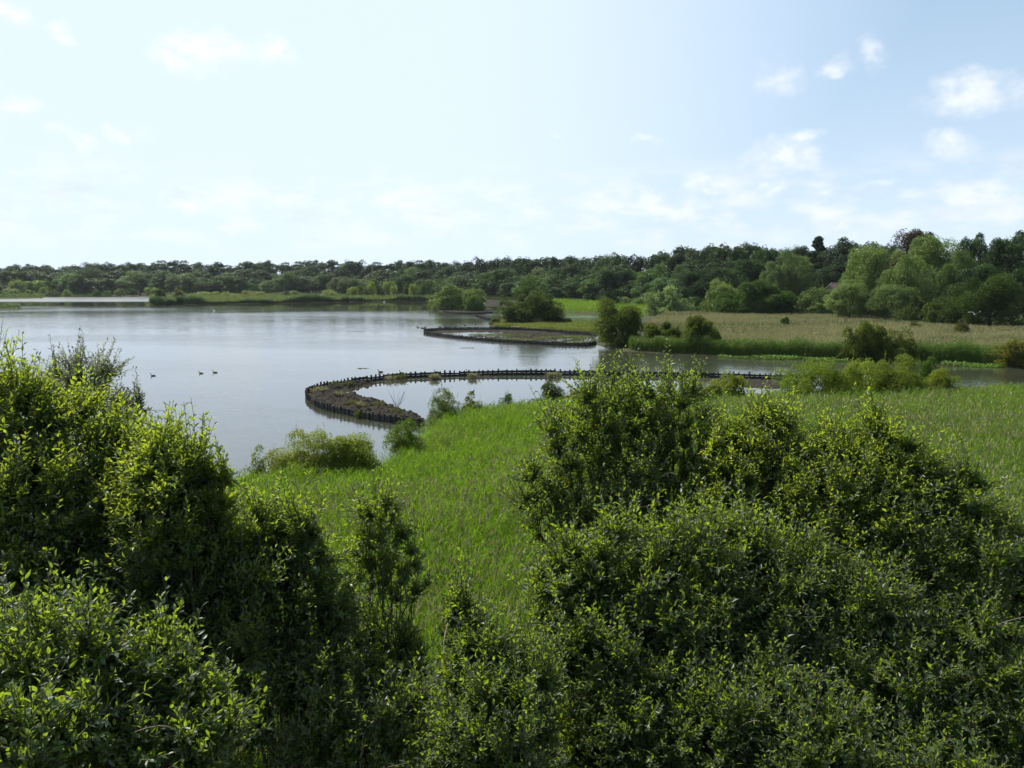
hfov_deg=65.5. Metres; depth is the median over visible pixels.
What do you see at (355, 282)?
round bush
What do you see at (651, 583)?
willow bush
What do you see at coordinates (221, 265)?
pine tree
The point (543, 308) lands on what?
willow shrub
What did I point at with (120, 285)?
willow tree
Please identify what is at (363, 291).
round bush
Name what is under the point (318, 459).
shrub
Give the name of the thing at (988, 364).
water weed
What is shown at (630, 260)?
broadleaf tree
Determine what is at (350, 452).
shrub
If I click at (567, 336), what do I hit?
mud weeds
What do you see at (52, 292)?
round bush
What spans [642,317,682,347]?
shrub
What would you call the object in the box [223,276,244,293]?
broadleaf tree
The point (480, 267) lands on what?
broadleaf tree
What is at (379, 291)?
round bush
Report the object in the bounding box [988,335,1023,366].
shrub
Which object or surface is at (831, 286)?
house
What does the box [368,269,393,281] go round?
broadleaf tree
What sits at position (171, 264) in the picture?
pine tree
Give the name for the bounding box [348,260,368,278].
broadleaf tree
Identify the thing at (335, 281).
willow tree
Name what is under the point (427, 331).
breakwater
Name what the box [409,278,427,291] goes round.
willow tree
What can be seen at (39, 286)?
pale bush
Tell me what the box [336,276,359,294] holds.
willow tree
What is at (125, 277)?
willow tree
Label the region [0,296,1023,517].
water
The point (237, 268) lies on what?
broadleaf tree
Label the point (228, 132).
sky
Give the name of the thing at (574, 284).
broadleaf tree
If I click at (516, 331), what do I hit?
mud bank
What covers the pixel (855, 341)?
shrub
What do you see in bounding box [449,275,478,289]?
broadleaf tree
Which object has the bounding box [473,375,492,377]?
mud flat
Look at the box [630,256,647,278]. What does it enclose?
broadleaf tree
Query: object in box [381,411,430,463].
shrub
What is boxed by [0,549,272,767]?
willow bush
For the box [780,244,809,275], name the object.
broadleaf tree
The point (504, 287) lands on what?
broadleaf tree
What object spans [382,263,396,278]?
pine tree
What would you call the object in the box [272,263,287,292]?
broadleaf tree
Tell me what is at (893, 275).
willow tree
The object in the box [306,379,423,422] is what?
mud bank
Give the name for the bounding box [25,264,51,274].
broadleaf tree
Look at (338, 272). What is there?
broadleaf tree
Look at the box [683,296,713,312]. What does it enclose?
round bush
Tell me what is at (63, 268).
broadleaf tree
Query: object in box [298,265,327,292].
broadleaf tree
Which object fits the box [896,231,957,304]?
willow tree
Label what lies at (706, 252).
broadleaf tree
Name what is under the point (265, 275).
broadleaf tree
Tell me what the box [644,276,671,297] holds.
willow tree
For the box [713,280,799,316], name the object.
shrub
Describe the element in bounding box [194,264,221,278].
broadleaf tree
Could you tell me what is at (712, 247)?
broadleaf tree
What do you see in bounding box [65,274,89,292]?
broadleaf tree
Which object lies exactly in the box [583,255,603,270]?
broadleaf tree
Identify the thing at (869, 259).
willow tree
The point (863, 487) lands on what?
willow bush
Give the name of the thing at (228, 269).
pine tree
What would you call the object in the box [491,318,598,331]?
marsh plants
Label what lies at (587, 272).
broadleaf tree
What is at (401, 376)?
grass tuft
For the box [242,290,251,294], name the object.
pale bush
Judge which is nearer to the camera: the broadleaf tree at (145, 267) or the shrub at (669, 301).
the shrub at (669, 301)
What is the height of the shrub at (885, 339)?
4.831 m
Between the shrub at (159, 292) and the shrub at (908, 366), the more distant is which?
the shrub at (159, 292)
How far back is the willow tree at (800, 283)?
246.43 m
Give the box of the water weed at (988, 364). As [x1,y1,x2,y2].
[941,360,1004,367]
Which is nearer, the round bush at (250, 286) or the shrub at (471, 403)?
the shrub at (471, 403)
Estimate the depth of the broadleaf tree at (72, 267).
627.27 m
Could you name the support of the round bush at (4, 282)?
on the ground
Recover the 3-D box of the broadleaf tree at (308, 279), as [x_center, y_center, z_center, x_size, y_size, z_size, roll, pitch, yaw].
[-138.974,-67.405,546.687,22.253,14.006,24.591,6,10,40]
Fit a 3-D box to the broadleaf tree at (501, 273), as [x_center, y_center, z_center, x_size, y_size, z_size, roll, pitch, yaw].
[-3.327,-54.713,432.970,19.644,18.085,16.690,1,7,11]
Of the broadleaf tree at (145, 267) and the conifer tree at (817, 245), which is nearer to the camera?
the conifer tree at (817, 245)
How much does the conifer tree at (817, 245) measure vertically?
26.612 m
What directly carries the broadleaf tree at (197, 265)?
on the ground
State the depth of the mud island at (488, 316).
223.04 m
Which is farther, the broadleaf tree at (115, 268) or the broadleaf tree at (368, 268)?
the broadleaf tree at (115, 268)
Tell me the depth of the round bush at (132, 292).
525.63 m
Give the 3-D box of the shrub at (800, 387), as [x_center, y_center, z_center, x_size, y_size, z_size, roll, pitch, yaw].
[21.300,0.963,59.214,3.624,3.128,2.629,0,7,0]
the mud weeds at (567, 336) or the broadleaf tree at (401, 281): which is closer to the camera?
the mud weeds at (567, 336)
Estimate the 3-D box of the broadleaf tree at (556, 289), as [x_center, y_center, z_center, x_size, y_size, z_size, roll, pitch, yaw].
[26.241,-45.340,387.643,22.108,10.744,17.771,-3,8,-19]
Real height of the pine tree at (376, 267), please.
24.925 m
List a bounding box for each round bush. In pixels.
[0,279,10,288]
[43,280,64,292]
[43,289,60,296]
[74,287,85,294]
[91,289,101,295]
[125,287,139,295]
[198,278,222,292]
[239,281,256,293]
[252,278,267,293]
[347,279,370,293]
[355,285,371,295]
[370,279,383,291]
[375,286,385,296]
[417,282,428,295]
[429,277,449,294]
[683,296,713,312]
[847,302,876,316]
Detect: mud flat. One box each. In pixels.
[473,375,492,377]
[698,378,788,388]
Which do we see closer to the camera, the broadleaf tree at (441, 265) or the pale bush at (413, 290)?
the pale bush at (413, 290)
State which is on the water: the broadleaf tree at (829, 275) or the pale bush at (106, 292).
the pale bush at (106, 292)
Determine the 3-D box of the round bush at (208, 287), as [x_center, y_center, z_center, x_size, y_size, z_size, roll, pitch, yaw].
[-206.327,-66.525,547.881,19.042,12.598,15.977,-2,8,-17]
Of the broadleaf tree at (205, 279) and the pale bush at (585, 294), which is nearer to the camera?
the pale bush at (585, 294)
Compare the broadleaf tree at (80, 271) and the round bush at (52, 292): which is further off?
the broadleaf tree at (80, 271)
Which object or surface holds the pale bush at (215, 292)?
on the ground
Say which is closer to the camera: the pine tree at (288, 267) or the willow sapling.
the willow sapling
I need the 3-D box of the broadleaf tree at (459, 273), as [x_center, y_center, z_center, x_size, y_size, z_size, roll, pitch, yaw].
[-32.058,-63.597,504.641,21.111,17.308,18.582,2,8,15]
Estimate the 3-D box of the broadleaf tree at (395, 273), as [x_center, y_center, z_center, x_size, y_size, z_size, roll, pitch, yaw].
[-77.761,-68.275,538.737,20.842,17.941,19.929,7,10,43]
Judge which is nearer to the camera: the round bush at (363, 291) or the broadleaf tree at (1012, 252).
the broadleaf tree at (1012, 252)
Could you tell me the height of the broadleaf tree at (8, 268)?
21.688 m
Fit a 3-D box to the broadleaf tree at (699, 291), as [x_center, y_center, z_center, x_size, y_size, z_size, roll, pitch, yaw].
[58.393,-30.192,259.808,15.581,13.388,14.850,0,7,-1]
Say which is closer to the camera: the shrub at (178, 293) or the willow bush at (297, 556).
the willow bush at (297, 556)
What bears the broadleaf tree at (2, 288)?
on the ground
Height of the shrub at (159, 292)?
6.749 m
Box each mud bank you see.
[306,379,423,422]
[435,330,563,333]
[461,332,596,344]
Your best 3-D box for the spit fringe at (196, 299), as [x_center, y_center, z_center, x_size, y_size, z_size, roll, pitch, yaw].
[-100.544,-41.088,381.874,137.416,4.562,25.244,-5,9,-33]
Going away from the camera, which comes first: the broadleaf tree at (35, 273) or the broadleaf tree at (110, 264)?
the broadleaf tree at (35, 273)
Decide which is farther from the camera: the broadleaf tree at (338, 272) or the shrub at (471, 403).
the broadleaf tree at (338, 272)
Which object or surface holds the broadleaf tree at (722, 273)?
on the ground
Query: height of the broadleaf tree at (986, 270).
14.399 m
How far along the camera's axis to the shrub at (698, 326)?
110.50 m
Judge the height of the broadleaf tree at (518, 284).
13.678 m
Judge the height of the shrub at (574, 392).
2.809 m
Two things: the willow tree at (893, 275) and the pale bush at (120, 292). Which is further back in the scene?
the pale bush at (120, 292)
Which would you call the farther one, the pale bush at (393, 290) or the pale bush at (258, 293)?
the pale bush at (258, 293)
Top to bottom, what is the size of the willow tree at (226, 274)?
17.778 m
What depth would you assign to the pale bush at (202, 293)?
499.21 m
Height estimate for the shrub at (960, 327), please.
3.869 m
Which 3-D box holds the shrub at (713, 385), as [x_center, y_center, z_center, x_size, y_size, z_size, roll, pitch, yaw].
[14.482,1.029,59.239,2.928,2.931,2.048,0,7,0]
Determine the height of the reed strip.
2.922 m
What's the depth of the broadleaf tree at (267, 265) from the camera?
625.47 m
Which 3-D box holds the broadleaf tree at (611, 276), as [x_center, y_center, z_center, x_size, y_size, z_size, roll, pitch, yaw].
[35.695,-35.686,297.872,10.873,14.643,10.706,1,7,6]
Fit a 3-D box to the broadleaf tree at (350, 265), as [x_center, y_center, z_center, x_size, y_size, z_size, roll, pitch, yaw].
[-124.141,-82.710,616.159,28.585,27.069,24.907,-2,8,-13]
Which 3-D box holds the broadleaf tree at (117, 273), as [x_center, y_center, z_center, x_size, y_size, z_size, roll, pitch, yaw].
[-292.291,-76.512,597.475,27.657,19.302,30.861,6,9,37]
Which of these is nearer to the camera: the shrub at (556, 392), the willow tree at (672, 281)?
the shrub at (556, 392)
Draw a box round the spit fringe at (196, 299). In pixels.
[149,294,433,304]
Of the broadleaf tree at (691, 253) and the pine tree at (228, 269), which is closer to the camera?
the broadleaf tree at (691, 253)
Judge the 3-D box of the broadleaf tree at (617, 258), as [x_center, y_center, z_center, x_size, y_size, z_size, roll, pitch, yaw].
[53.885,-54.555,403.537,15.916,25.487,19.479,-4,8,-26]
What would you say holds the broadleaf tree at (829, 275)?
on the ground
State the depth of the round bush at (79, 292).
528.55 m
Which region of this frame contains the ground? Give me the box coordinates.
[0,289,1023,767]
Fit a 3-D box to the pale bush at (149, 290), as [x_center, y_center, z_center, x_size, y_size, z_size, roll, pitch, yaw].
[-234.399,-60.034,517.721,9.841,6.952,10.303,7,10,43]
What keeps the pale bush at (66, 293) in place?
on the water
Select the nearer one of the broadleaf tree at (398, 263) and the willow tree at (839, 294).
the willow tree at (839, 294)
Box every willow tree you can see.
[52,272,78,291]
[83,266,102,290]
[114,278,139,295]
[116,270,144,289]
[164,272,184,293]
[171,272,205,293]
[220,271,247,288]
[258,278,285,292]
[277,270,295,292]
[326,276,342,292]
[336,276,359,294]
[358,275,376,283]
[401,266,423,280]
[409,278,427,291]
[439,275,461,289]
[527,266,552,276]
[529,274,548,286]
[624,269,641,297]
[629,268,663,297]
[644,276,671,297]
[648,261,667,289]
[664,278,681,294]
[670,261,689,278]
[759,261,788,294]
[772,247,818,301]
[821,279,872,317]
[836,241,893,315]
[861,282,922,318]
[875,247,936,308]
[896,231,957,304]
[934,241,977,303]
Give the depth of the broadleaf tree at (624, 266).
356.71 m
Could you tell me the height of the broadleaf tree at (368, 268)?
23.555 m
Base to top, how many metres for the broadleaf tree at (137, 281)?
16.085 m
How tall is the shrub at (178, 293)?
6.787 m
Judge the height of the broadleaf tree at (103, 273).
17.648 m
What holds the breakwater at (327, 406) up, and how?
on the ground
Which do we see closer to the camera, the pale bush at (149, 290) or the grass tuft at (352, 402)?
the grass tuft at (352, 402)
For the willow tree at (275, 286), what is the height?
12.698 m
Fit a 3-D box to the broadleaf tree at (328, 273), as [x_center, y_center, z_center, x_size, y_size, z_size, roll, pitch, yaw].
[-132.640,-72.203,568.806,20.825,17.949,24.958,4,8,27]
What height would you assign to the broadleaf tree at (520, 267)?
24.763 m
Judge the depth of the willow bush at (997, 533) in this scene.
10.56 m
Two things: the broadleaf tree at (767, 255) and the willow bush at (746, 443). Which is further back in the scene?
the broadleaf tree at (767, 255)
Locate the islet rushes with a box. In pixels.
[0,304,21,308]
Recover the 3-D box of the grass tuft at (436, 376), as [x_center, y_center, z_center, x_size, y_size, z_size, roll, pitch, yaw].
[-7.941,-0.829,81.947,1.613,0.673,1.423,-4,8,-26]
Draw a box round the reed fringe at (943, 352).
[625,333,1023,365]
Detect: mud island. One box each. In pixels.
[434,307,492,312]
[483,315,501,318]
[484,300,507,306]
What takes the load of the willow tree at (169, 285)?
on the ground
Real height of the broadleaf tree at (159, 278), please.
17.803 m
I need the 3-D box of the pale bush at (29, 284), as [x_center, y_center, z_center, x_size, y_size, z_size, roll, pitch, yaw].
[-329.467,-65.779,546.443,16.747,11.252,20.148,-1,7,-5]
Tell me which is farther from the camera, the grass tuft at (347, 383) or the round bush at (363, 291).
the round bush at (363, 291)
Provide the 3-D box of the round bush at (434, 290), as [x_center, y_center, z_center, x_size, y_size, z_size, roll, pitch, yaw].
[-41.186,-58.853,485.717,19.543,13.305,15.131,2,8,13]
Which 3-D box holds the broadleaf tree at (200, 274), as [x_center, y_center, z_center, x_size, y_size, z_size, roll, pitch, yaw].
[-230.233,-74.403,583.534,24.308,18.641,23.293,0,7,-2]
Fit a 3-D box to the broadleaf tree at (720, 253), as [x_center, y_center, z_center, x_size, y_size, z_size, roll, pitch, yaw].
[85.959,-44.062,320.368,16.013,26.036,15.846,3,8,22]
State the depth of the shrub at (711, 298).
240.07 m
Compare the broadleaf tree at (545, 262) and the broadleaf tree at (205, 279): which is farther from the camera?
the broadleaf tree at (205, 279)
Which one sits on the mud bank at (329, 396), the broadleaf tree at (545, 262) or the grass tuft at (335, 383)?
the grass tuft at (335, 383)
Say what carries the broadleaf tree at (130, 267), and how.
on the ground
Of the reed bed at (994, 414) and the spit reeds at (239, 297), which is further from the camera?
the spit reeds at (239, 297)
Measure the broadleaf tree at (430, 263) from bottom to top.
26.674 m
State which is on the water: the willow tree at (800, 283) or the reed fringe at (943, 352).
the reed fringe at (943, 352)
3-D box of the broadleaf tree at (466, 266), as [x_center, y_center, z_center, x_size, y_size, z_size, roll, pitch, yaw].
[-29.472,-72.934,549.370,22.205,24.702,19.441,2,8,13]
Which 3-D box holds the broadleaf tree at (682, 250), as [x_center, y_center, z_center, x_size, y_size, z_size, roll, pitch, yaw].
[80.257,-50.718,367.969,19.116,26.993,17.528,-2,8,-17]
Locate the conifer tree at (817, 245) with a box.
[796,236,838,301]
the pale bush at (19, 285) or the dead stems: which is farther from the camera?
the pale bush at (19, 285)
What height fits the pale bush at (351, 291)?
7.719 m
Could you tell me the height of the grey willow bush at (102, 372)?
9.148 m
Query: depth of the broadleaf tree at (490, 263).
526.59 m
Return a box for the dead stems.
[391,391,404,406]
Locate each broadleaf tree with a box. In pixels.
[0,266,17,278]
[0,270,22,285]
[0,282,7,292]
[5,263,28,271]
[6,270,38,281]
[18,269,48,280]
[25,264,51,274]
[44,271,67,292]
[48,267,64,274]
[58,266,69,271]
[61,264,86,277]
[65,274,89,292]
[66,269,91,286]
[78,278,114,294]
[79,261,99,286]
[93,262,111,272]
[99,278,115,295]
[101,271,118,279]
[104,269,130,278]
[105,261,116,270]
[110,264,120,271]
[119,262,138,276]
[128,273,149,295]
[139,262,154,271]
[143,269,176,284]
[147,270,173,292]
[185,262,206,272]
[188,277,215,292]
[189,270,211,279]
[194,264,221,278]
[207,275,234,292]
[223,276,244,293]
[230,268,263,287]
[231,264,246,277]
[249,261,262,272]
[254,269,274,289]
[256,260,276,274]
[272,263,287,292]
[288,277,309,292]
[291,260,319,275]
[293,276,325,292]
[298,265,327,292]
[309,273,335,292]
[313,260,325,292]
[313,270,332,289]
[330,266,354,290]
[340,259,359,275]
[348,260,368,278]
[359,264,376,280]
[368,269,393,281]
[379,277,400,292]
[383,270,410,293]
[392,259,403,271]
[393,273,414,291]
[398,260,421,272]
[413,268,434,293]
[421,275,443,295]
[423,259,439,273]
[430,262,447,274]
[431,265,456,284]
[441,263,460,272]
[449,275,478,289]
[452,271,468,277]
[453,261,465,272]
[456,261,474,273]
[460,271,485,276]
[460,278,489,295]
[469,257,488,275]
[471,270,504,298]
[483,260,496,270]
[487,267,518,296]
[488,257,503,271]
[496,257,511,269]
[496,275,530,299]
[508,256,521,268]
[510,275,535,293]
[512,257,537,275]
[536,274,565,296]
[539,256,550,269]
[540,267,561,277]
[544,256,565,270]
[544,280,578,298]
[560,261,584,291]
[560,274,594,298]
[562,255,584,270]
[574,268,594,284]
[575,278,601,301]
[577,257,593,269]
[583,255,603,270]
[591,254,624,277]
[593,268,623,295]
[594,269,621,302]
[604,265,638,296]
[605,264,637,274]
[607,251,629,265]
[616,280,648,301]
[621,253,643,279]
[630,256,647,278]
[649,251,673,270]
[661,271,673,281]
[667,245,696,265]
[667,271,710,309]
[682,259,707,273]
[686,247,697,263]
[690,246,712,273]
[691,262,722,273]
[695,266,741,301]
[700,243,717,264]
[706,242,742,268]
[719,257,736,267]
[730,258,765,291]
[735,240,757,260]
[749,245,779,262]
[774,246,793,264]
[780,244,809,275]
[813,258,855,291]
[815,236,863,286]
[852,241,887,285]
[876,242,902,283]
[881,228,947,300]
[944,263,1002,306]
[953,232,1000,274]
[973,236,1023,320]
[997,268,1023,320]
[1000,230,1023,317]
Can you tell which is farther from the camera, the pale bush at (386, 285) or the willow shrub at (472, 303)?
the pale bush at (386, 285)
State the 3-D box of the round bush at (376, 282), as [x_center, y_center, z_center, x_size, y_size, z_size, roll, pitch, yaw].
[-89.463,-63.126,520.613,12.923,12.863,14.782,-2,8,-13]
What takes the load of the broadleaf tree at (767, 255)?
on the ground
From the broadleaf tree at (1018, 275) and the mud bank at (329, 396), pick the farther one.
the broadleaf tree at (1018, 275)
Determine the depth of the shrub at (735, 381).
60.35 m
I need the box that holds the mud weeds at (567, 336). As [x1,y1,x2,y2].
[458,333,595,342]
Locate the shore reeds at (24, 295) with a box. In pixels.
[0,292,109,298]
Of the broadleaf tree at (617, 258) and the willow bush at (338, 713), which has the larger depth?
the broadleaf tree at (617, 258)
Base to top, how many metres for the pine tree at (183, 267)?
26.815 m
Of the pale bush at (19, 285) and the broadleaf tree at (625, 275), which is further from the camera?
the pale bush at (19, 285)
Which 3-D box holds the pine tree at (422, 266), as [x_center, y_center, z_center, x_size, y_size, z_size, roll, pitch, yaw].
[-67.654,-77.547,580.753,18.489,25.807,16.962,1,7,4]
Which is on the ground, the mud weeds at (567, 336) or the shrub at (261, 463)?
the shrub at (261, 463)
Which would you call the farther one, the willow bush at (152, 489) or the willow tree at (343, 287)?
the willow tree at (343, 287)
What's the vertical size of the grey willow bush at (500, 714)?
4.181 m
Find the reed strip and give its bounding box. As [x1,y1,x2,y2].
[552,296,664,313]
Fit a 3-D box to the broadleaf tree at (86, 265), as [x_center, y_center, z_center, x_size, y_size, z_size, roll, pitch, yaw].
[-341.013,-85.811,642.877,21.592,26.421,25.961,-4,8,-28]
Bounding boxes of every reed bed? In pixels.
[138,444,1023,767]
[234,380,1023,496]
[643,311,1023,347]
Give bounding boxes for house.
[817,283,854,301]
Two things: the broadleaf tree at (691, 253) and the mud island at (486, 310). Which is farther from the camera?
the broadleaf tree at (691, 253)
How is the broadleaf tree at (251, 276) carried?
on the ground
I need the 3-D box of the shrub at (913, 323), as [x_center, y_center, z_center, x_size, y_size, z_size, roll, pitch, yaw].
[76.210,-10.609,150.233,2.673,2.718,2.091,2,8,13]
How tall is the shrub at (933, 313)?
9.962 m
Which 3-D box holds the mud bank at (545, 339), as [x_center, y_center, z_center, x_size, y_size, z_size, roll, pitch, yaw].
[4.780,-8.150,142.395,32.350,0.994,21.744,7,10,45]
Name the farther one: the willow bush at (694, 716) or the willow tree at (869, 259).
the willow tree at (869, 259)
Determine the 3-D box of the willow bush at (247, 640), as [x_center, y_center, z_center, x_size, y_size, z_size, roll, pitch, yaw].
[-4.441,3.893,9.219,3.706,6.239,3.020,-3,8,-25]
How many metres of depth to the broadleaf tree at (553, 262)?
465.79 m
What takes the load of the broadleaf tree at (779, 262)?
on the ground
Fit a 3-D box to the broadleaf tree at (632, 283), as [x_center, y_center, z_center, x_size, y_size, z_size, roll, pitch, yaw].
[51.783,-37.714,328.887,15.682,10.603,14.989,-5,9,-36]
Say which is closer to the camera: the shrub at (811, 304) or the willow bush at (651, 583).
the willow bush at (651, 583)
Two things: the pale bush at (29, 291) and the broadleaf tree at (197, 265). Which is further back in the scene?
the broadleaf tree at (197, 265)
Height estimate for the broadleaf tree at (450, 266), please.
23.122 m
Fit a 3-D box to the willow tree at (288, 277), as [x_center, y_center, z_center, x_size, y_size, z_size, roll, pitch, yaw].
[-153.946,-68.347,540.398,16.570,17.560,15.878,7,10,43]
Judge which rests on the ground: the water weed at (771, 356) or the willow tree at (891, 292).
the willow tree at (891, 292)
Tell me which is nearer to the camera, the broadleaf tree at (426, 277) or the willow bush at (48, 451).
the willow bush at (48, 451)
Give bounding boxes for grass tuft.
[309,386,328,391]
[328,381,345,384]
[339,380,353,385]
[343,399,361,404]
[353,409,368,417]
[354,401,365,406]
[370,400,385,405]
[388,408,402,412]
[394,373,407,379]
[427,373,440,379]
[467,372,478,378]
[545,371,554,377]
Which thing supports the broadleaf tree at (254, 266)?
on the ground
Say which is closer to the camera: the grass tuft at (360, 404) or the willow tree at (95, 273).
the grass tuft at (360, 404)
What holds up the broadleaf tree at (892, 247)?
on the ground
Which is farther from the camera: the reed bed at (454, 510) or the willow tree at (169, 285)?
the willow tree at (169, 285)
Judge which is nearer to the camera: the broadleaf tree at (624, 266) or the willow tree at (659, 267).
the willow tree at (659, 267)
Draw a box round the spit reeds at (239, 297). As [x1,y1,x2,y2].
[148,292,517,303]
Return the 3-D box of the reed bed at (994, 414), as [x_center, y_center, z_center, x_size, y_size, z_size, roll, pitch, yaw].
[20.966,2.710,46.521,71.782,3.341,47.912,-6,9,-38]
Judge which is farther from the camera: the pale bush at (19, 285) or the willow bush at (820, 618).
the pale bush at (19, 285)
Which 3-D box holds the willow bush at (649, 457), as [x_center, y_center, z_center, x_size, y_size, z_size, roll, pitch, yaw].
[1.859,3.709,13.448,4.259,8.921,3.187,0,7,0]
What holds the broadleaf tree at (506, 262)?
on the ground
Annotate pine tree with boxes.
[148,260,169,271]
[166,260,180,274]
[174,260,192,275]
[213,262,225,292]
[222,265,234,274]
[237,261,253,270]
[279,262,296,274]
[289,261,302,273]
[321,259,338,272]
[371,262,385,276]
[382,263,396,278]
[415,260,428,269]
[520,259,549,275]
[644,256,663,271]
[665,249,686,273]
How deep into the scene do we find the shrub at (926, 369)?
64.78 m
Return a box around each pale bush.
[2,288,19,295]
[7,279,26,293]
[23,280,38,291]
[25,290,34,294]
[31,279,48,292]
[38,287,47,293]
[62,289,72,296]
[102,290,111,295]
[113,288,125,296]
[143,287,155,294]
[196,291,208,294]
[207,291,219,295]
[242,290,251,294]
[250,291,264,295]
[289,290,300,294]
[321,289,336,295]
[347,285,358,294]
[367,281,375,294]
[382,279,395,294]
[389,285,397,295]
[408,283,419,295]
[422,279,435,295]
[582,290,596,299]
[616,296,631,304]
[630,297,646,305]
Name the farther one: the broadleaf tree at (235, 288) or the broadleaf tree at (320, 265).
the broadleaf tree at (320, 265)
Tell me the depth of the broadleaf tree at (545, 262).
494.02 m
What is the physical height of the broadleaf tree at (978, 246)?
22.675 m
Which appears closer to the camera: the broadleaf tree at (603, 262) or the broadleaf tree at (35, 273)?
the broadleaf tree at (603, 262)
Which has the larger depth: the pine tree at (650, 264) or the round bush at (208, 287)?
the round bush at (208, 287)
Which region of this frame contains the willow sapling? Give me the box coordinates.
[328,453,438,766]
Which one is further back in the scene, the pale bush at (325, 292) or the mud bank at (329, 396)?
the pale bush at (325, 292)
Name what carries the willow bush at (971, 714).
on the ground
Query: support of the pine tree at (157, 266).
on the ground
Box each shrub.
[153,288,165,297]
[172,288,184,296]
[240,444,273,480]
[263,423,338,479]
[322,432,381,476]
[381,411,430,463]
[420,381,466,431]
[426,280,486,310]
[462,294,486,310]
[462,391,484,415]
[489,284,571,324]
[498,389,513,406]
[512,274,552,319]
[530,377,564,401]
[567,380,597,398]
[590,294,648,347]
[641,284,696,315]
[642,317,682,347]
[680,312,722,351]
[697,276,743,312]
[699,378,722,398]
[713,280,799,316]
[718,368,751,400]
[770,353,852,397]
[779,376,812,395]
[780,316,789,325]
[793,285,849,315]
[825,350,904,394]
[836,320,887,360]
[867,326,914,362]
[878,353,925,394]
[889,295,928,321]
[909,321,921,327]
[913,352,945,380]
[914,366,963,391]
[921,283,969,326]
[936,268,1023,327]
[952,319,970,334]
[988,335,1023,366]
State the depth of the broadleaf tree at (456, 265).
579.47 m
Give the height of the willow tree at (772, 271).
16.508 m
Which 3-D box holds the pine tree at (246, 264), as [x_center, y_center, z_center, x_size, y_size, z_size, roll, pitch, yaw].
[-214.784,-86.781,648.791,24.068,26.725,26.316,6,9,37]
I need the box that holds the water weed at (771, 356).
[717,352,848,361]
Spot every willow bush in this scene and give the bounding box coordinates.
[0,318,195,762]
[0,458,294,767]
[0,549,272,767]
[28,328,164,489]
[69,399,270,767]
[187,467,377,767]
[209,565,464,767]
[382,544,578,767]
[497,338,758,751]
[501,472,798,766]
[539,614,909,767]
[674,480,970,760]
[676,375,843,766]
[752,368,968,701]
[795,543,1023,767]
[878,430,1023,762]
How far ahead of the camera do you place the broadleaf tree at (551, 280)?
389.36 m
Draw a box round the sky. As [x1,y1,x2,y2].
[0,0,1023,274]
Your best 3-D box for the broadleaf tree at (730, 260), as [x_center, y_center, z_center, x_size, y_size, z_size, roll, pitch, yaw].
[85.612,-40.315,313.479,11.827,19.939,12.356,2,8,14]
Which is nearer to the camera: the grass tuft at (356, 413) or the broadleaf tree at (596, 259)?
the grass tuft at (356, 413)
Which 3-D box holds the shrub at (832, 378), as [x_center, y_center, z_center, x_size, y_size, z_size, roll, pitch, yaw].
[22.843,0.013,61.237,7.080,4.520,4.735,0,7,0]
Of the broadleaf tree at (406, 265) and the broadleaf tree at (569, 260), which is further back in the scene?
the broadleaf tree at (406, 265)
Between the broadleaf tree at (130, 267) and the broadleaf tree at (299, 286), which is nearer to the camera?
the broadleaf tree at (299, 286)
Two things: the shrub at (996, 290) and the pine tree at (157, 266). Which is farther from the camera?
the pine tree at (157, 266)
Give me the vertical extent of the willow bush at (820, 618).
6.031 m
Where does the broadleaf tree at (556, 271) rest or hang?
on the ground
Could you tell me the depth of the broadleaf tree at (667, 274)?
316.87 m
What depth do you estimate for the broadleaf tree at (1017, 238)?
201.97 m
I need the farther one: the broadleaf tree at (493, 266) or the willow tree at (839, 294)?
the broadleaf tree at (493, 266)
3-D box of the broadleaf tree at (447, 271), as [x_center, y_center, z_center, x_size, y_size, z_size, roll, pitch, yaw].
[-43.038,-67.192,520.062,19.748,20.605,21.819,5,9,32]
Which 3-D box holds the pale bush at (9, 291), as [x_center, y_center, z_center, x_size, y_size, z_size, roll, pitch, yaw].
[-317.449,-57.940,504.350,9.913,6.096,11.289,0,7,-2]
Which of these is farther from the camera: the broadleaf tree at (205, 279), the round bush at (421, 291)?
the broadleaf tree at (205, 279)
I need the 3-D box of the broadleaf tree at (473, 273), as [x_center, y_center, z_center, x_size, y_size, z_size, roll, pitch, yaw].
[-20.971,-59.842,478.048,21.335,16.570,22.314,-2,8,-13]
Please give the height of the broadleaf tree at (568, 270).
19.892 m
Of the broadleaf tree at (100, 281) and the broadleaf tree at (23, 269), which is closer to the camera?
the broadleaf tree at (100, 281)
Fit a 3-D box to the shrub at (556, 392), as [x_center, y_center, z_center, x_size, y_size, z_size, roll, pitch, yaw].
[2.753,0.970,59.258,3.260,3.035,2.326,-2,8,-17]
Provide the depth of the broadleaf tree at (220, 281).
538.41 m
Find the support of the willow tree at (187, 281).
on the ground
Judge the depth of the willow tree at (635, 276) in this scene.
343.60 m
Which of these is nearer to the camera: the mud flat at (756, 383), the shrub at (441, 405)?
the shrub at (441, 405)
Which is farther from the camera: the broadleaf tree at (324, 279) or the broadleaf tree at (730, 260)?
the broadleaf tree at (324, 279)
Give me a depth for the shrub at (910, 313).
169.92 m

